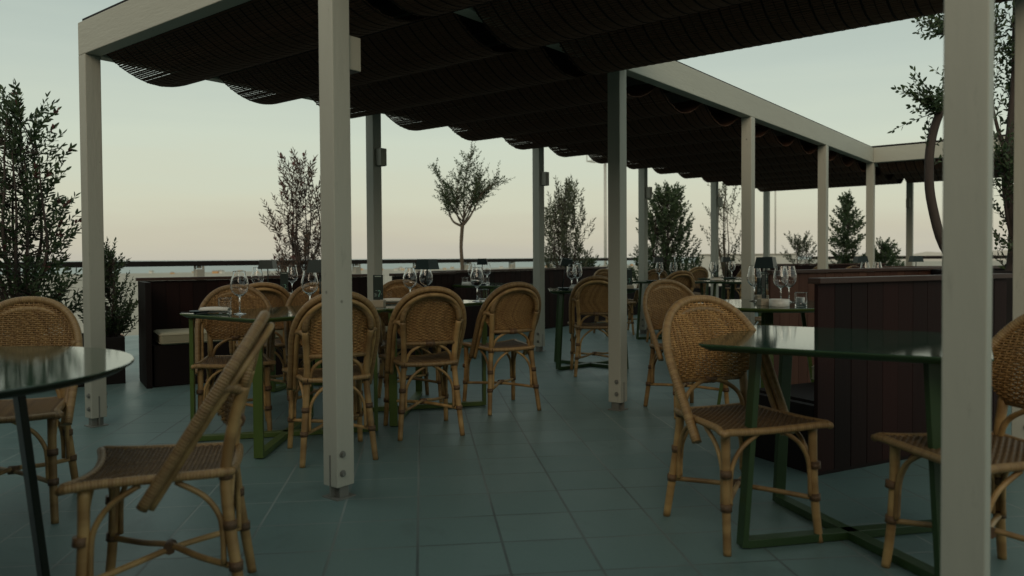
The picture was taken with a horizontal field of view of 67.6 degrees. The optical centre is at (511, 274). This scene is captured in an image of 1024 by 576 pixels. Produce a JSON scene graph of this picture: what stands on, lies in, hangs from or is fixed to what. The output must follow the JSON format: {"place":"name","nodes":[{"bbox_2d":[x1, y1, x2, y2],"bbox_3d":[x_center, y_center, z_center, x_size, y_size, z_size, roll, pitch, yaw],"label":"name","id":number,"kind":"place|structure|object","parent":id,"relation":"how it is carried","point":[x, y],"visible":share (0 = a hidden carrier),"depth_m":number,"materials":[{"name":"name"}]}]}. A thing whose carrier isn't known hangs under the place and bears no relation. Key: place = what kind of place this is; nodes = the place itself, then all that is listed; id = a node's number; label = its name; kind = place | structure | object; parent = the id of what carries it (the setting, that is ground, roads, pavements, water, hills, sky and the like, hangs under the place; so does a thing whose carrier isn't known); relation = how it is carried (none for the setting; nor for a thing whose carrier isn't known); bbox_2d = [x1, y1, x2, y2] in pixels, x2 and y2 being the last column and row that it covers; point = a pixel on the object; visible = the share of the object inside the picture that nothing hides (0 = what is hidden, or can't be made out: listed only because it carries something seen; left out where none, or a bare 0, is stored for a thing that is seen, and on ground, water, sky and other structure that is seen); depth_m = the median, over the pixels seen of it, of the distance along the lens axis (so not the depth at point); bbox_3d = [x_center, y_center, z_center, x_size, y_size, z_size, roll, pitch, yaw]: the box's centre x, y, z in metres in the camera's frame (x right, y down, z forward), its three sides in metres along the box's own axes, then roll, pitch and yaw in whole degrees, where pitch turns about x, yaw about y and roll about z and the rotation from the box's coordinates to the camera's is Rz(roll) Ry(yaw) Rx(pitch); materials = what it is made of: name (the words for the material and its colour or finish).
{"place":"outdoors","nodes":[
{"label":"outdoors","id":0,"kind":"place"},
{"bbox_2d":[0,257,810,273],"bbox_3d":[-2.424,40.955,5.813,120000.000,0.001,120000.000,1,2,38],"label":"sea","id":1,"kind":"structure","parent":0,"point":[174,269],"depth_m":4043.33,"materials":[{"name":"grey"}]},
{"bbox_2d":[1,259,1005,335],"bbox_3d":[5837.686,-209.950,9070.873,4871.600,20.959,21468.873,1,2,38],"label":"coastal plain","id":2,"kind":"structure","parent":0,"point":[385,272],"depth_m":1852.19,"materials":[{"name":"grey"}]},
{"bbox_2d":[586,155,606,266],"bbox_3d":[4.926,6.578,40.146,1.850,27.102,0.750,1,2,38],"label":"floodlight mast","id":3,"kind":"object","parent":2,"relation":"on","point":[605,211],"visible":0.16,"depth_m":39.87,"materials":[{"name":"grey metal"}]},
{"bbox_2d":[0,0,1012,261],"label":"sky","id":4,"kind":"structure","parent":0,"point":[189,170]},
{"bbox_2d":[0,313,1023,575],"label":"terrace","id":5,"kind":"structure","parent":0,"point":[570,479],"depth_m":3.40,"materials":[{"name":"teal tile"}]},
{"bbox_2d":[0,296,82,523],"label":"rattan chair","id":6,"kind":"object","parent":5,"relation":"on","point":[46,312],"visible":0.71,"depth_m":3.42,"materials":[{"name":"wicker"}]},
{"bbox_2d":[7,333,125,386],"bbox_3d":[-4.706,0.753,6.043,2.900,0.400,0.620,-1,2,-34],"label":"planter","id":7,"kind":"object","parent":5,"relation":"on","point":[116,342],"visible":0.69,"depth_m":6.55,"materials":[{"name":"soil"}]},
{"bbox_2d":[0,79,82,335],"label":"flowering shrub","id":8,"kind":"object","parent":7,"relation":"on","point":[28,285],"visible":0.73,"depth_m":6.32,"materials":[{"name":"green plant"}]},
{"bbox_2d":[72,237,137,337],"bbox_3d":[-3.570,0.119,6.769,0.583,0.929,0.523,1,2,38],"label":"round shrub","id":9,"kind":"object","parent":7,"relation":"on","point":[117,318],"visible":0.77,"depth_m":6.75,"materials":[{"name":"green plant"}]},
{"bbox_2d":[0,346,133,575],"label":"dining table","id":10,"kind":"object","parent":5,"relation":"on","point":[26,370],"visible":1,"depth_m":2.38,"materials":[{"name":"green paint"}]},
{"bbox_2d":[54,310,274,575],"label":"rattan chair","id":11,"kind":"object","parent":5,"relation":"on","point":[160,469],"visible":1,"depth_m":2.23,"materials":[{"name":"wicker"}]},
{"bbox_2d":[191,285,275,430],"bbox_3d":[-1.722,0.515,4.767,0.478,0.902,0.565,-1,1,-18],"label":"rattan chair","id":12,"kind":"object","parent":5,"relation":"on","point":[252,298],"visible":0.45,"depth_m":4.85,"materials":[{"name":"wicker"}]},
{"bbox_2d":[228,282,291,394],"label":"rattan chair","id":13,"kind":"object","parent":5,"relation":"on","point":[275,295],"visible":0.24,"depth_m":5.52,"materials":[{"name":"wicker"}]},
{"bbox_2d":[135,274,397,388],"bbox_3d":[-2.195,0.461,7.106,2.280,0.905,0.552,-1,2,-32],"label":"banquette","id":14,"kind":"object","parent":5,"relation":"on","point":[163,302],"visible":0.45,"depth_m":6.77,"materials":[{"name":"brown wood"}]},
{"bbox_2d":[153,326,387,344],"bbox_3d":[-2.144,0.515,7.099,2.113,0.100,0.454,-1,2,-32],"label":"seat cushion","id":15,"kind":"object","parent":14,"relation":"on","point":[170,336],"visible":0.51,"depth_m":6.46,"materials":[{"name":"beige fabric"}]},
{"bbox_2d":[180,305,384,457],"bbox_3d":[-1.351,0.589,4.583,0.770,0.747,0.930,1,2,38],"label":"dining table","id":16,"kind":"object","parent":5,"relation":"on","point":[258,434],"visible":0.45,"depth_m":4.40,"materials":[{"name":"green paint"}]},
{"bbox_2d":[199,307,230,311],"bbox_3d":[-1.726,0.201,4.447,0.174,0.035,0.045,0,1,3],"label":"napkin","id":17,"kind":"object","parent":16,"relation":"on","point":[218,309],"visible":0.91,"depth_m":4.43,"materials":[{"name":"white fabric"}]},
{"bbox_2d":[218,298,231,312],"bbox_3d":[-1.686,0.176,4.499,0.077,0.085,0.077,1,2,38],"label":"tumbler","id":18,"kind":"object","parent":16,"relation":"on","point":[224,302],"visible":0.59,"depth_m":4.47,"materials":[{"name":"clear glass"}]},
{"bbox_2d":[230,271,248,313],"bbox_3d":[-1.548,0.099,4.350,0.101,0.245,0.101,1,2,38],"label":"wine glass","id":19,"kind":"object","parent":16,"relation":"on","point":[239,285],"visible":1,"depth_m":4.32,"materials":[{"name":"white"}]},
{"bbox_2d":[301,270,318,299],"bbox_3d":[-1.188,0.093,4.499,0.101,0.245,0.101,1,2,38],"label":"wine glass","id":20,"kind":"object","parent":16,"relation":"on","point":[309,284],"visible":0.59,"depth_m":4.46,"materials":[{"name":"white"}]},
{"bbox_2d":[306,260,320,293],"bbox_3d":[-1.108,0.065,4.422,0.124,0.304,0.124,0,1,0],"label":"table lamp","id":21,"kind":"object","parent":16,"relation":"on","point":[314,266],"visible":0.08,"depth_m":4.37,"materials":[{"name":"black metal"}]},
{"bbox_2d":[270,304,322,391],"bbox_3d":[-1.822,0.549,6.464,0.700,0.747,0.700,-1,2,-32],"label":"dining table","id":22,"kind":"object","parent":5,"relation":"on","point":[275,388],"visible":0.06,"depth_m":6.14,"materials":[{"name":"green paint"}]},
{"bbox_2d":[251,267,263,282],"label":"wine glass","id":23,"kind":"object","parent":22,"relation":"on","point":[257,275],"visible":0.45,"depth_m":6.19,"materials":[{"name":"clear glass"}]},
{"bbox_2d":[258,260,277,281],"bbox_3d":[-1.983,0.030,6.220,0.124,0.304,0.124,0,1,0],"label":"table lamp","id":24,"kind":"object","parent":22,"relation":"on","point":[267,264],"visible":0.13,"depth_m":6.16,"materials":[{"name":"black metal"}]},
{"bbox_2d":[280,272,290,292],"bbox_3d":[-1.845,0.078,6.202,0.085,0.208,0.060,0,1,7],"label":"menu stand","id":25,"kind":"object","parent":22,"relation":"on","point":[284,279],"visible":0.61,"depth_m":6.20,"materials":[{"name":"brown wood"}]},
{"bbox_2d":[287,267,297,291],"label":"wine glass","id":26,"kind":"object","parent":22,"relation":"on","point":[293,275],"visible":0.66,"depth_m":6.63,"materials":[{"name":"white"}]},
{"bbox_2d":[284,282,356,419],"bbox_3d":[-1.296,0.503,5.195,0.478,0.902,0.565,-1,1,-18],"label":"rattan chair","id":27,"kind":"object","parent":5,"relation":"on","point":[298,296],"visible":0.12,"depth_m":5.27,"materials":[{"name":"wicker"}]},
{"bbox_2d":[282,292,379,467],"bbox_3d":[-0.970,0.525,4.134,0.478,0.902,0.565,-1,1,-23],"label":"rattan chair","id":28,"kind":"object","parent":5,"relation":"on","point":[306,329],"visible":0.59,"depth_m":4.00,"materials":[{"name":"wicker"}]},
{"bbox_2d":[0,258,672,276],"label":"railing","id":29,"kind":"object","parent":5,"relation":"on","point":[201,272],"visible":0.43,"depth_m":11.77,"materials":[{"name":"dark painted metal"},{"name":"clear glass"}]},
{"bbox_2d":[378,279,446,401],"bbox_3d":[-0.779,0.488,5.704,0.478,0.902,0.565,-1,1,-18],"label":"rattan chair","id":30,"kind":"object","parent":5,"relation":"on","point":[393,288],"visible":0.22,"depth_m":5.80,"materials":[{"name":"wicker"}]},
{"bbox_2d":[378,286,465,440],"bbox_3d":[-0.539,0.510,4.691,0.478,0.902,0.565,-1,1,-19],"label":"rattan chair","id":31,"kind":"object","parent":5,"relation":"on","point":[415,321],"visible":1,"depth_m":4.52,"materials":[{"name":"wicker"}]},
{"bbox_2d":[389,272,455,354],"bbox_3d":[-0.959,0.423,8.419,0.075,0.904,1.080,0,2,32],"label":"banquette","id":32,"kind":"object","parent":5,"relation":"on","point":[445,279],"visible":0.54,"depth_m":8.60,"materials":[{"name":"brown wood"}]},
{"bbox_2d":[362,300,485,425],"bbox_3d":[-0.735,0.568,5.364,0.770,0.747,0.990,1,2,38],"label":"dining table","id":33,"kind":"object","parent":5,"relation":"on","point":[394,406],"visible":0.44,"depth_m":5.36,"materials":[{"name":"green paint"}]},
{"bbox_2d":[371,274,385,306],"bbox_3d":[-0.862,0.100,4.929,0.085,0.208,0.060,0,1,7],"label":"menu stand","id":34,"kind":"object","parent":33,"relation":"on","point":[378,300],"visible":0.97,"depth_m":4.93,"materials":[{"name":"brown wood"}]},
{"bbox_2d":[403,268,416,291],"bbox_3d":[-0.712,0.071,5.345,0.101,0.245,0.101,1,2,38],"label":"wine glass","id":35,"kind":"object","parent":33,"relation":"on","point":[409,279],"visible":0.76,"depth_m":5.31,"materials":[{"name":"white"}]},
{"bbox_2d":[419,269,432,286],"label":"wine glass","id":36,"kind":"object","parent":33,"relation":"on","point":[423,277],"visible":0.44,"depth_m":5.67,"materials":[{"name":"clear glass"}]},
{"bbox_2d":[415,259,438,285],"bbox_3d":[-0.600,0.040,5.422,0.124,0.304,0.124,0,2,33],"label":"table lamp","id":37,"kind":"object","parent":33,"relation":"on","point":[427,264],"visible":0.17,"depth_m":5.38,"materials":[{"name":"black metal"}]},
{"bbox_2d":[470,267,483,301],"bbox_3d":[-0.250,0.066,5.478,0.101,0.245,0.101,1,2,38],"label":"wine glass","id":38,"kind":"object","parent":33,"relation":"on","point":[476,278],"visible":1,"depth_m":5.44,"materials":[{"name":"clear glass"}]},
{"bbox_2d":[478,289,488,300],"bbox_3d":[-0.206,0.145,5.503,0.077,0.085,0.077,1,2,38],"label":"tumbler","id":39,"kind":"object","parent":33,"relation":"on","point":[482,294],"visible":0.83,"depth_m":5.47,"materials":[{"name":"clear glass"}]},
{"bbox_2d":[452,283,532,347],"bbox_3d":[-0.278,0.481,9.066,0.880,0.747,0.880,1,2,38],"label":"dining table","id":40,"kind":"object","parent":5,"relation":"on","point":[492,286],"visible":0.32,"depth_m":8.71,"materials":[{"name":"green paint"}]},
{"bbox_2d":[462,282,540,414],"bbox_3d":[-0.066,0.491,5.402,0.478,0.902,0.565,-1,1,-25],"label":"rattan chair","id":41,"kind":"object","parent":5,"relation":"on","point":[503,305],"visible":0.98,"depth_m":5.25,"materials":[{"name":"wicker"}]},
{"bbox_2d":[418,267,607,339],"bbox_3d":[0.223,0.358,11.024,0.075,0.904,4.330,1,2,38],"label":"banquette","id":42,"kind":"object","parent":5,"relation":"on","point":[554,277],"visible":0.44,"depth_m":11.06,"materials":[{"name":"brown wood"}]},
{"bbox_2d":[78,0,1023,575],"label":"pergola","id":43,"kind":"object","parent":5,"relation":"on","point":[964,150],"visible":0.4,"depth_m":3.81,"materials":[{"name":"grey metal"}]},
{"bbox_2d":[107,0,588,118],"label":"woven shade","id":44,"kind":"object","parent":43,"relation":"hanging from","point":[366,25],"visible":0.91,"depth_m":4.69,"materials":[{"name":"dark brown woven reed"}]},
{"bbox_2d":[349,35,360,73],"bbox_3d":[-0.728,-0.987,3.436,0.070,0.153,0.070,1,2,38],"label":"wall lamp","id":45,"kind":"object","parent":43,"relation":"attached to","point":[355,52],"visible":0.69,"depth_m":3.42,"materials":[{"name":"beige metal"}]},
{"bbox_2d":[376,148,386,166],"bbox_3d":[-1.142,-1.027,6.683,0.070,0.153,0.066,1,2,38],"label":"wall lamp","id":46,"kind":"object","parent":43,"relation":"attached to","point":[381,157],"visible":1,"depth_m":6.66,"materials":[{"name":"beige metal"}]},
{"bbox_2d":[541,172,548,185],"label":"wall lamp","id":47,"kind":"object","parent":43,"relation":"attached to","point":[544,178],"visible":1,"depth_m":8.58,"materials":[{"name":"beige metal"}]},
{"bbox_2d":[385,73,738,149],"bbox_3d":[0.492,-1.417,6.929,2.302,0.184,2.441,1,2,38],"label":"woven shade","id":48,"kind":"object","parent":43,"relation":"hanging from","point":[501,112],"visible":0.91,"depth_m":6.58,"materials":[{"name":"dark brown woven reed"}]},
{"bbox_2d":[549,117,817,168],"bbox_3d":[2.000,-1.469,8.841,2.302,0.184,2.428,1,2,38],"label":"woven shade","id":49,"kind":"object","parent":43,"relation":"hanging from","point":[709,145],"visible":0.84,"depth_m":8.53,"materials":[{"name":"dark brown woven fabric"}]},
{"bbox_2d":[391,0,1011,74],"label":"woven shade","id":50,"kind":"object","parent":43,"relation":"hanging from","point":[877,13],"visible":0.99,"depth_m":3.95,"materials":[{"name":"dark brown woven fabric"}]},
{"bbox_2d":[652,148,865,182],"bbox_3d":[3.498,-1.520,10.739,2.302,0.182,2.391,1,2,38],"label":"woven shade","id":51,"kind":"object","parent":43,"relation":"hanging from","point":[789,166],"visible":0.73,"depth_m":10.45,"materials":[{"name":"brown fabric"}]},
{"bbox_2d":[723,167,903,191],"bbox_3d":[4.954,-1.571,12.584,2.302,0.184,2.297,1,2,38],"label":"woven shade","id":52,"kind":"object","parent":43,"relation":"hanging from","point":[852,179],"visible":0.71,"depth_m":12.35,"materials":[{"name":"black fabric"}]},
{"bbox_2d":[877,154,1013,182],"bbox_3d":[6.802,-1.547,11.000,2.346,0.183,2.481,1,2,38],"label":"woven shade","id":53,"kind":"object","parent":43,"relation":"hanging from","point":[911,171],"visible":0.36,"depth_m":10.79,"materials":[{"name":"black fabric"}]},
{"bbox_2d":[391,285,739,314],"bbox_3d":[1.530,0.513,13.884,14.200,0.450,0.550,-1,2,-31],"label":"planter","id":54,"kind":"object","parent":5,"relation":"on","point":[635,309],"depth_m":14.97,"materials":[{"name":"wood"}]},
{"bbox_2d":[259,146,320,278],"bbox_3d":[-3.060,-0.714,11.096,1.248,2.274,1.138,1,2,38],"label":"flowering shrub","id":55,"kind":"object","parent":54,"relation":"on","point":[296,249],"visible":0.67,"depth_m":10.97,"materials":[{"name":"green plant"}]},
{"bbox_2d":[428,141,512,269],"bbox_3d":[-0.688,-0.951,12.916,1.397,2.650,1.024,-1,1,-13],"label":"slender tree","id":56,"kind":"object","parent":54,"relation":"in","point":[476,196],"visible":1,"depth_m":12.82,"materials":[{"name":"green plant"}]},
{"bbox_2d":[544,175,595,269],"bbox_3d":[1.008,-0.760,14.048,1.042,2.184,1.145,-1,1,-11],"label":"olive shrub","id":57,"kind":"object","parent":54,"relation":"on","point":[562,212],"visible":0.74,"depth_m":13.93,"materials":[{"name":"green plant"}]},
{"bbox_2d":[578,251,599,266],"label":"shrub","id":58,"kind":"object","parent":54,"relation":"in","point":[591,262],"visible":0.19,"depth_m":14.29,"materials":[{"name":"green plant"}]},
{"bbox_2d":[628,181,704,288],"bbox_3d":[2.999,-0.786,14.993,1.605,2.169,1.566,1,2,38],"label":"dark shrub","id":59,"kind":"object","parent":54,"relation":"on","point":[663,223],"visible":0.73,"depth_m":14.82,"materials":[{"name":"green plant"}]},
{"bbox_2d":[700,182,740,286],"bbox_3d":[4.437,-0.960,15.855,1.073,2.439,0.937,-1,1,-29],"label":"thin tree","id":60,"kind":"object","parent":54,"relation":"on","point":[724,239],"visible":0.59,"depth_m":15.90,"materials":[{"name":"green plant"}]},
{"bbox_2d":[567,276,607,376],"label":"rattan chair","id":61,"kind":"object","parent":5,"relation":"on","point":[585,294],"visible":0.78,"depth_m":6.80,"materials":[{"name":"wicker"}]},
{"bbox_2d":[548,288,634,369],"bbox_3d":[0.759,0.511,7.458,0.800,0.747,0.700,0,1,1],"label":"dining table","id":62,"kind":"object","parent":5,"relation":"on","point":[560,293],"visible":0.59,"depth_m":7.22,"materials":[{"name":"green paint"}]},
{"bbox_2d":[558,258,572,288],"bbox_3d":[0.516,-0.012,7.504,0.124,0.304,0.124,9,6,-2],"label":"table lamp","id":63,"kind":"object","parent":62,"relation":"on","point":[565,262],"visible":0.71,"depth_m":7.44,"materials":[{"name":"black metal"}]},
{"bbox_2d":[566,264,576,289],"bbox_3d":[0.577,0.017,7.398,0.101,0.245,0.101,1,2,38],"label":"wine glass","id":64,"kind":"object","parent":62,"relation":"on","point":[571,272],"visible":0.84,"depth_m":7.36,"materials":[{"name":"white"}]},
{"bbox_2d":[627,268,633,287],"bbox_3d":[1.110,0.035,7.283,0.085,0.208,0.060,0,1,-5],"label":"menu stand","id":65,"kind":"object","parent":62,"relation":"on","point":[629,278],"visible":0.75,"depth_m":7.28,"materials":[{"name":"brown wood"}]},
{"bbox_2d":[593,269,636,335],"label":"rattan chair","id":66,"kind":"object","parent":5,"relation":"on","point":[601,272],"visible":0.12,"depth_m":10.58,"materials":[{"name":"wicker"}]},
{"bbox_2d":[627,269,667,329],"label":"rattan chair","id":67,"kind":"object","parent":5,"relation":"on","point":[653,274],"visible":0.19,"depth_m":10.75,"materials":[{"name":"wicker"}]},
{"bbox_2d":[646,270,694,341],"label":"rattan chair","id":68,"kind":"object","parent":5,"relation":"on","point":[687,278],"visible":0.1,"depth_m":9.15,"materials":[{"name":"wicker"}]},
{"bbox_2d":[632,280,708,340],"bbox_3d":[2.059,0.448,9.897,0.800,0.747,0.800,1,2,38],"label":"dining table","id":69,"kind":"object","parent":5,"relation":"on","point":[701,282],"visible":0.29,"depth_m":9.83,"materials":[{"name":"green paint"}]},
{"bbox_2d":[655,262,662,278],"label":"wine glass","id":70,"kind":"object","parent":69,"relation":"on","point":[659,268],"visible":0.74,"depth_m":9.68,"materials":[{"name":"white"}]},
{"bbox_2d":[642,279,728,418],"bbox_3d":[1.183,0.485,5.302,0.478,0.902,0.565,-1,1,-18],"label":"rattan chair","id":71,"kind":"object","parent":5,"relation":"on","point":[669,287],"visible":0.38,"depth_m":5.41,"materials":[{"name":"wicker"}]},
{"bbox_2d":[689,266,708,294],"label":"rattan chair","id":72,"kind":"object","parent":5,"relation":"on","point":[699,272],"visible":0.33,"depth_m":12.62,"materials":[{"name":"wicker"}]},
{"bbox_2d":[698,277,740,325],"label":"dining table","id":73,"kind":"object","parent":5,"relation":"on","point":[723,290],"visible":0.05,"depth_m":11.02,"materials":[{"name":"green paint"}]},
{"bbox_2d":[703,280,760,336],"bbox_3d":[2.958,0.447,9.697,0.800,0.747,0.800,1,2,38],"label":"dining table","id":74,"kind":"object","parent":5,"relation":"on","point":[732,287],"visible":0.2,"depth_m":9.62,"materials":[{"name":"green paint"}]},
{"bbox_2d":[725,270,740,298],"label":"rattan chair","id":75,"kind":"object","parent":5,"relation":"on","point":[738,275],"visible":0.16,"depth_m":14.63,"materials":[{"name":"wicker"}]},
{"bbox_2d":[662,295,833,556],"bbox_3d":[0.870,0.539,3.001,0.478,0.902,0.565,-1,1,-18],"label":"rattan chair","id":76,"kind":"object","parent":5,"relation":"on","point":[725,422],"visible":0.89,"depth_m":3.08,"materials":[{"name":"wicker"}]},
{"bbox_2d":[693,299,813,404],"bbox_3d":[1.678,0.560,5.040,1.020,0.747,1.020,1,2,38],"label":"dining table","id":77,"kind":"object","parent":5,"relation":"on","point":[749,305],"visible":0.27,"depth_m":4.81,"materials":[{"name":"green paint"}]},
{"bbox_2d":[747,266,761,300],"bbox_3d":[1.673,0.058,5.285,0.101,0.245,0.101,1,2,38],"label":"wine glass","id":78,"kind":"object","parent":77,"relation":"on","point":[754,277],"visible":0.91,"depth_m":5.25,"materials":[{"name":"white"}]},
{"bbox_2d":[755,271,768,299],"bbox_3d":[1.728,0.076,5.306,0.085,0.208,0.060,-1,1,-8],"label":"menu stand","id":79,"kind":"object","parent":77,"relation":"on","point":[758,292],"visible":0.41,"depth_m":5.30,"materials":[{"name":"wood"}]},
{"bbox_2d":[757,272,768,305],"bbox_3d":[1.591,0.087,4.841,0.060,0.208,0.085,0,1,0],"label":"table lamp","id":80,"kind":"object","parent":77,"relation":"on","point":[763,300],"visible":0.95,"depth_m":4.82,"materials":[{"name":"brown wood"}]},
{"bbox_2d":[754,257,776,271],"bbox_3d":[1.663,0.035,5.012,0.124,0.304,0.124,0,2,31],"label":"table lamp","id":81,"kind":"object","parent":77,"relation":"on","point":[765,262],"visible":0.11,"depth_m":4.96,"materials":[{"name":"black metal"}]},
{"bbox_2d":[769,299,789,306],"bbox_3d":[1.648,0.171,4.722,0.120,0.045,0.120,1,2,38],"label":"dish","id":82,"kind":"object","parent":77,"relation":"on","point":[779,302],"visible":1,"depth_m":4.67,"materials":[{"name":"white ceramic"}]},
{"bbox_2d":[773,266,788,298],"bbox_3d":[1.767,0.063,5.032,0.101,0.245,0.101,1,2,38],"label":"wine glass","id":83,"kind":"object","parent":77,"relation":"on","point":[780,278],"visible":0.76,"depth_m":5.00,"materials":[{"name":"white"}]},
{"bbox_2d":[786,266,796,301],"bbox_3d":[1.867,0.060,5.158,0.101,0.245,0.101,1,2,38],"label":"wine glass","id":84,"kind":"object","parent":77,"relation":"on","point":[792,275],"visible":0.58,"depth_m":5.12,"materials":[{"name":"white"}]},
{"bbox_2d":[794,292,807,305],"bbox_3d":[1.789,0.150,4.738,0.077,0.085,0.077,1,2,38],"label":"tumbler","id":85,"kind":"object","parent":77,"relation":"on","point":[800,298],"visible":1,"depth_m":4.71,"materials":[{"name":"clear glass"}]},
{"bbox_2d":[780,230,817,263],"bbox_3d":[6.703,-0.209,17.709,0.896,1.669,0.864,1,2,38],"label":"shrub","id":86,"kind":"object","parent":5,"relation":"on","point":[799,247],"visible":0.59,"depth_m":17.66,"materials":[{"name":"green plant"}]},
{"bbox_2d":[726,263,885,285],"bbox_3d":[6.112,0.211,16.057,3.230,0.899,0.075,0,1,8],"label":"banquette","id":87,"kind":"object","parent":5,"relation":"on","point":[802,267],"visible":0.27,"depth_m":16.02,"materials":[{"name":"brown wood"}]},
{"bbox_2d":[698,325,993,575],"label":"dining table","id":88,"kind":"object","parent":5,"relation":"on","point":[785,343],"visible":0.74,"depth_m":2.76,"materials":[{"name":"green paint"}]},
{"bbox_2d":[828,189,865,263],"bbox_3d":[7.454,-0.634,17.029,1.150,2.559,1.057,-1,1,-21],"label":"conical shrub","id":89,"kind":"object","parent":5,"relation":"on","point":[846,217],"visible":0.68,"depth_m":16.93,"materials":[{"name":"green plant"}]},
{"bbox_2d":[764,265,1002,384],"bbox_3d":[3.675,0.403,7.063,3.980,0.949,0.075,-1,2,-33],"label":"banquette","id":90,"kind":"object","parent":5,"relation":"on","point":[800,374],"visible":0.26,"depth_m":6.22,"materials":[{"name":"brown wood"}]},
{"bbox_2d":[755,273,1012,475],"bbox_3d":[2.023,0.475,4.231,1.530,0.955,0.551,-1,1,-27],"label":"banquette","id":91,"kind":"object","parent":5,"relation":"on","point":[857,403],"visible":0.63,"depth_m":3.84,"materials":[{"name":"brown wood"}]},
{"bbox_2d":[863,236,904,265],"bbox_3d":[8.103,-0.100,16.677,1.215,1.499,1.260,-1,2,-36],"label":"shrub","id":92,"kind":"object","parent":5,"relation":"on","point":[885,248],"visible":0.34,"depth_m":16.53,"materials":[{"name":"green plant"}]},
{"bbox_2d":[851,266,941,270],"bbox_3d":[6.853,0.315,11.246,3.430,0.899,0.075,0,1,18],"label":"banquette","id":93,"kind":"object","parent":5,"relation":"on","point":[897,266],"visible":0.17,"depth_m":11.54,"materials":[{"name":"brown wood"}]},
{"bbox_2d":[812,255,1006,258],"bbox_3d":[12.207,0.080,16.977,10.800,1.048,0.100,1,2,38],"label":"railing","id":94,"kind":"object","parent":5,"relation":"on","point":[924,257],"visible":0.15,"depth_m":18.55,"materials":[{"name":"grey metal"}]},
{"bbox_2d":[871,314,1023,567],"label":"rattan chair","id":95,"kind":"object","parent":5,"relation":"on","point":[1007,453],"visible":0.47,"depth_m":2.58,"materials":[{"name":"wicker"}]},
{"bbox_2d":[931,269,1012,324],"bbox_3d":[4.422,0.419,6.647,1.250,0.930,0.900,0,1,18],"label":"planter","id":96,"kind":"object","parent":5,"relation":"on","point":[1009,296],"visible":0.18,"depth_m":6.28,"materials":[{"name":"wood"}]},
{"bbox_2d":[888,0,1014,270],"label":"courtyard tree","id":97,"kind":"object","parent":96,"relation":"in","point":[930,101],"visible":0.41,"depth_m":6.50,"materials":[{"name":"green plant"}]},
{"bbox_2d":[993,154,1013,270],"bbox_3d":[4.452,-0.709,6.461,0.836,1.460,0.850,0,1,18],"label":"shrub","id":98,"kind":"object","parent":96,"relation":"on","point":[1002,241],"visible":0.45,"depth_m":6.66,"materials":[{"name":"green plant"}]},
{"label":"dining table","id":99,"kind":"object","parent":5,"relation":"on","visible":0},
{"bbox_2d":[853,256,868,265],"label":"table lamp","id":100,"kind":"object","parent":99,"relation":"on","point":[858,259],"visible":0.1,"depth_m":8.38,"materials":[{"name":"black metal"}]},
{"bbox_2d":[696,253,797,285],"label":"parapet wall","id":101,"kind":"structure","parent":0,"point":[780,259],"depth_m":20.08,"materials":[{"name":"concrete"}]},
{"bbox_2d":[828,250,1007,261],"bbox_3d":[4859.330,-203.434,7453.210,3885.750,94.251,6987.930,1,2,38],"label":"hills","id":102,"kind":"structure","parent":0,"point":[940,253],"depth_m":6030.33,"materials":[{"name":"grey"}]},
{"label":"dining table","id":103,"kind":"object","parent":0,"visible":0},
{"bbox_2d":[908,256,923,261],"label":"table lamp","id":104,"kind":"object","parent":103,"relation":"on","point":[915,258],"visible":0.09,"depth_m":9.10,"materials":[{"name":"black metal"}]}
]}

